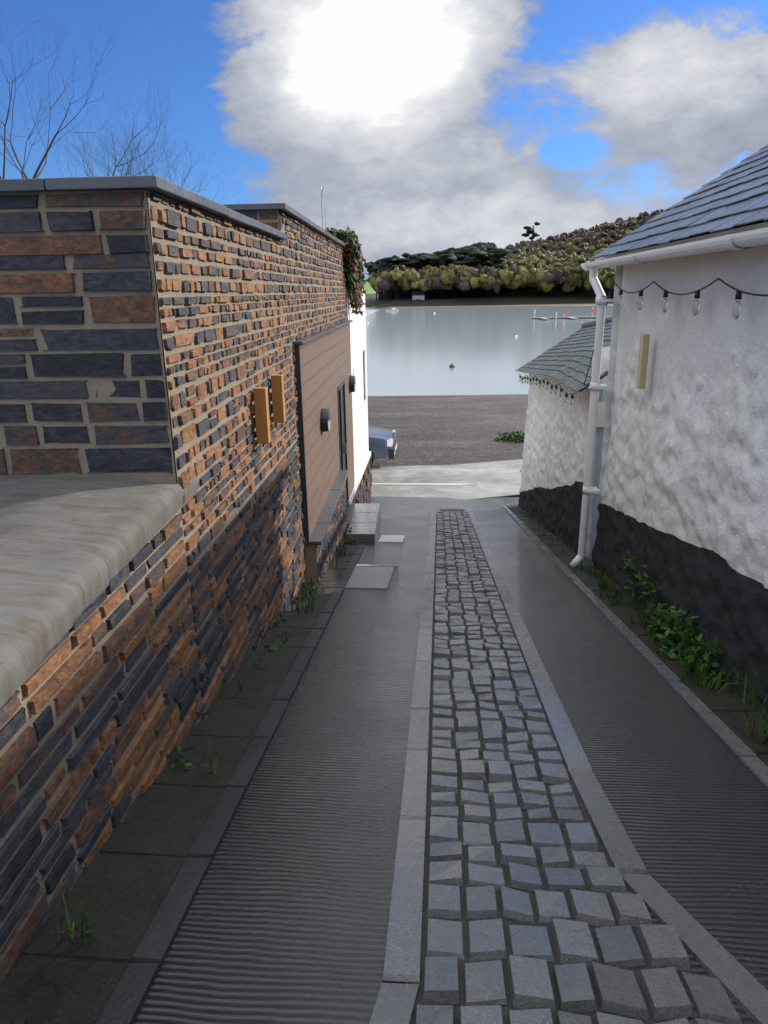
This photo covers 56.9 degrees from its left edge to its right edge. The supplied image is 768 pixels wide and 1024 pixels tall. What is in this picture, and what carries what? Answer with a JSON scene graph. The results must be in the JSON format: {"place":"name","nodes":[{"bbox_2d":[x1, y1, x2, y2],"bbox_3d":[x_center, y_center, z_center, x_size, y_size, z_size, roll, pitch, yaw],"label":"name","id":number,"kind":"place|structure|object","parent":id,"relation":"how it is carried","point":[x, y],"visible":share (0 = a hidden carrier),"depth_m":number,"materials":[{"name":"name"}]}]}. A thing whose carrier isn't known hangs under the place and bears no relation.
{"place":"outdoors","nodes":[
{"label":"outdoors","id":0,"kind":"place"},
{"bbox_2d":[365,310,377,315],"bbox_3d":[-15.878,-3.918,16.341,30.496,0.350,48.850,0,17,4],"label":"boat","id":1,"kind":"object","parent":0,"point":[368,312],"depth_m":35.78,"materials":[{"name":"white"}]},
{"bbox_2d":[0,3,129,178],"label":"bare tree","id":2,"kind":"object","parent":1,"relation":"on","point":[43,158],"visible":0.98,"depth_m":12.58,"materials":[{"name":"brown plant"}]},
{"bbox_2d":[0,72,187,178],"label":"bare tree","id":3,"kind":"object","parent":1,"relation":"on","point":[83,144],"visible":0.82,"depth_m":15.30,"materials":[{"name":"brown plant"}]},
{"bbox_2d":[57,128,203,185],"bbox_3d":[-7.149,-8.310,20.989,3.964,6.214,4.993,0,17,4],"label":"bare tree","id":4,"kind":"object","parent":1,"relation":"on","point":[143,156],"visible":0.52,"depth_m":20.94,"materials":[{"name":"brown plant"}]},
{"bbox_2d":[26,116,250,200],"bbox_3d":[-5.570,-6.808,16.967,3.871,5.286,4.449,15,23,41],"label":"bare tree","id":5,"kind":"object","parent":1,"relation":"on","point":[127,138],"visible":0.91,"depth_m":16.81,"materials":[{"name":"brown plant"}]},
{"bbox_2d":[148,213,363,482],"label":"brick wall","id":6,"kind":"structure","parent":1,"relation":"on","point":[280,220],"depth_m":3.33,"materials":[{"name":"brown brick"}]},
{"bbox_2d":[0,190,347,712],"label":"masonry","id":7,"kind":"object","parent":6,"relation":"on","point":[83,389],"visible":0.9,"depth_m":3.57,"materials":[{"name":"brick"}]},
{"bbox_2d":[0,508,204,983],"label":"masonry","id":8,"kind":"object","parent":7,"relation":"attached to","point":[102,714],"visible":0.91,"depth_m":2.52,"materials":[{"name":"brick"}]},
{"bbox_2d":[0,474,197,708],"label":"concrete coping","id":9,"kind":"object","parent":8,"relation":"on","point":[71,546],"visible":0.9,"depth_m":2.71,"materials":[{"name":"grey concrete"}]},
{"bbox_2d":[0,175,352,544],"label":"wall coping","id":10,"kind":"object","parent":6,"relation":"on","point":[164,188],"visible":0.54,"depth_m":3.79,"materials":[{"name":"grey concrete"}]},
{"bbox_2d":[252,387,270,443],"bbox_3d":[-0.884,-0.679,5.005,0.136,0.394,0.082,0,17,4],"label":"wall light","id":11,"kind":"object","parent":6,"relation":"attached to","point":[261,415],"visible":0.88,"depth_m":4.97,"materials":[{"name":"brown wood"}]},
{"bbox_2d":[271,374,285,422],"bbox_3d":[-0.856,-0.891,5.587,0.136,0.374,0.082,0,17,4],"label":"wall light","id":12,"kind":"object","parent":6,"relation":"attached to","point":[278,396],"visible":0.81,"depth_m":5.55,"materials":[{"name":"brown wood"}]},
{"bbox_2d":[293,323,354,540],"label":"cladding","id":13,"kind":"structure","parent":6,"relation":"attached to","point":[322,365],"depth_m":8.15,"materials":[{"name":"brown wood"}]},
{"bbox_2d":[320,408,330,431],"bbox_3d":[-0.679,-1.074,8.277,0.101,0.280,0.281,0,17,4],"label":"bulkhead light","id":14,"kind":"object","parent":13,"relation":"attached to","point":[325,421],"visible":1,"depth_m":8.17,"materials":[{"name":"grey metal"}]},
{"bbox_2d":[337,379,354,527],"bbox_3d":[-0.586,-0.906,10.652,0.182,2.050,1.064,0,17,4],"label":"door","id":15,"kind":"structure","parent":13,"relation":"in","point":[342,430],"depth_m":10.70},
{"bbox_2d":[349,375,355,391],"bbox_3d":[-0.518,-2.113,11.689,0.101,0.280,0.281,0,17,4],"label":"bulkhead light","id":16,"kind":"object","parent":13,"relation":"attached to","point":[352,384],"visible":1,"depth_m":11.58,"materials":[{"name":"grey metal"}]},
{"bbox_2d":[321,187,367,314],"bbox_3d":[-0.720,-4.116,11.433,0.862,1.906,1.478,0,17,4],"label":"roof planter","id":17,"kind":"object","parent":6,"relation":"on","point":[352,254],"visible":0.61,"depth_m":11.19,"materials":[{"name":"green plant"}]},
{"bbox_2d":[364,279,383,296],"bbox_3d":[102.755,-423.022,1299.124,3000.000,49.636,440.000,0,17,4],"label":"grassy field","id":18,"kind":"structure","parent":0,"point":[370,291],"depth_m":1203.99,"materials":[{"name":"green plant"}]},
{"bbox_2d":[0,496,767,1023],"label":"lane","id":19,"kind":"structure","parent":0,"point":[486,760],"depth_m":2.74,"materials":[{"name":"concrete"}]},
{"bbox_2d":[54,527,356,949],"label":"wall weeds","id":20,"kind":"object","parent":19,"relation":"on","point":[175,750],"depth_m":3.32,"materials":[{"name":"green plant"}]},
{"bbox_2d":[346,503,380,543],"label":"steps","id":21,"kind":"structure","parent":19,"relation":"on","point":[365,523],"depth_m":10.70,"materials":[{"name":"grey concrete"}]},
{"bbox_2d":[517,508,767,750],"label":"grass tufts","id":22,"kind":"object","parent":19,"relation":"on","point":[641,606],"visible":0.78,"depth_m":4.29,"materials":[{"name":"green plant"}]},
{"bbox_2d":[570,145,767,709],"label":"whitewashed cottage","id":23,"kind":"structure","parent":19,"relation":"on","point":[682,506],"depth_m":5.17,"materials":[{"name":"white paint"}]},
{"bbox_2d":[519,278,767,403],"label":"string lights","id":24,"kind":"object","parent":23,"relation":"attached to","point":[736,309],"visible":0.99,"depth_m":5.56,"materials":[{"name":"glass"}]},
{"bbox_2d":[617,548,725,679],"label":"leafy weeds","id":25,"kind":"object","parent":19,"relation":"on","point":[678,622],"visible":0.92,"depth_m":4.83,"materials":[{"name":"green plant"}]},
{"bbox_2d":[0,0,767,278],"label":"sky","id":26,"kind":"structure","parent":0,"point":[425,126],"materials":[{"name":"blue"}]},
{"bbox_2d":[367,394,527,496],"bbox_3d":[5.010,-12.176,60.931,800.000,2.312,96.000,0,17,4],"label":"beach","id":27,"kind":"structure","parent":0,"point":[446,429],"depth_m":32.69,"materials":[{"name":"brown sand"}]},
{"bbox_2d":[346,289,370,504],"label":"rendered wall","id":28,"kind":"structure","parent":27,"relation":"on","point":[362,454],"depth_m":13.97,"materials":[{"name":"white paint"}]},
{"bbox_2d":[351,456,371,503],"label":"stone plinth","id":29,"kind":"structure","parent":28,"relation":"attached to","point":[363,493],"depth_m":14.97,"materials":[{"name":"stone"}]},
{"bbox_2d":[370,459,522,498],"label":"slipway","id":30,"kind":"structure","parent":27,"relation":"on","point":[480,480],"depth_m":19.67,"materials":[{"name":"concrete"}]},
{"bbox_2d":[368,426,396,465],"bbox_3d":[-1.936,-2.429,22.607,4.645,1.740,2.200,0,17,4],"label":"car","id":31,"kind":"object","parent":30,"relation":"on","point":[382,442],"visible":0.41,"depth_m":21.75,"materials":[{"name":"blue paint"}]},
{"bbox_2d":[494,431,524,442],"bbox_3d":[5.159,-2.929,27.533,1.743,0.522,1.586,0,17,4],"label":"sea beet clump","id":32,"kind":"object","parent":27,"relation":"on","point":[518,437],"visible":0.72,"depth_m":27.44,"materials":[{"name":"green plant"}]},
{"bbox_2d":[515,316,612,559],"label":"outbuilding","id":33,"kind":"structure","parent":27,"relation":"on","point":[553,463],"depth_m":10.56,"materials":[{"name":"white paint"}]},
{"bbox_2d":[589,389,606,559],"bbox_3d":[2.987,-0.344,8.432,1.040,2.230,0.110,0,17,4],"label":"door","id":34,"kind":"structure","parent":33,"relation":"in","point":[601,405],"depth_m":8.39,"materials":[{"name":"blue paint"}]},
{"bbox_2d":[365,297,612,395],"bbox_3d":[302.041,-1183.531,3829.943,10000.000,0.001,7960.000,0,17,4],"label":"water","id":35,"kind":"structure","parent":0,"point":[420,350],"depth_m":97.99,"materials":[{"name":"grey liquid"}]},
{"bbox_2d":[530,308,608,319],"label":"pontoon","id":36,"kind":"object","parent":35,"relation":"on","point":[586,317],"visible":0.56,"depth_m":179.80,"materials":[{"name":"grey wood"}]},
{"bbox_2d":[365,284,613,307],"bbox_3d":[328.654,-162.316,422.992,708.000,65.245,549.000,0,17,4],"label":"shoreline","id":37,"kind":"structure","parent":0,"point":[556,295],"depth_m":351.63,"materials":[{"name":"brown"}]},
{"bbox_2d":[386,265,406,298],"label":"pine tree","id":38,"kind":"object","parent":37,"relation":"on","point":[393,268],"visible":0.35,"depth_m":358.35,"materials":[{"name":"green plant"}]},
{"bbox_2d":[405,255,430,269],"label":"pine tree","id":39,"kind":"object","parent":37,"relation":"on","point":[416,261],"visible":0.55,"depth_m":368.16,"materials":[{"name":"green plant"}]},
{"bbox_2d":[412,291,424,299],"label":"boathouse","id":40,"kind":"object","parent":37,"relation":"on","point":[418,295],"visible":0.55,"depth_m":356.02,"materials":[{"name":"grey"}]},
{"bbox_2d":[363,208,670,299],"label":"woodland","id":41,"kind":"object","parent":37,"relation":"on","point":[547,264],"visible":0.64,"depth_m":362.54,"materials":[{"name":"green plant"}]},
{"bbox_2d":[521,222,540,243],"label":"pine tree","id":42,"kind":"object","parent":37,"relation":"on","point":[530,230],"visible":0.9,"depth_m":440.10,"materials":[{"name":"green plant"}]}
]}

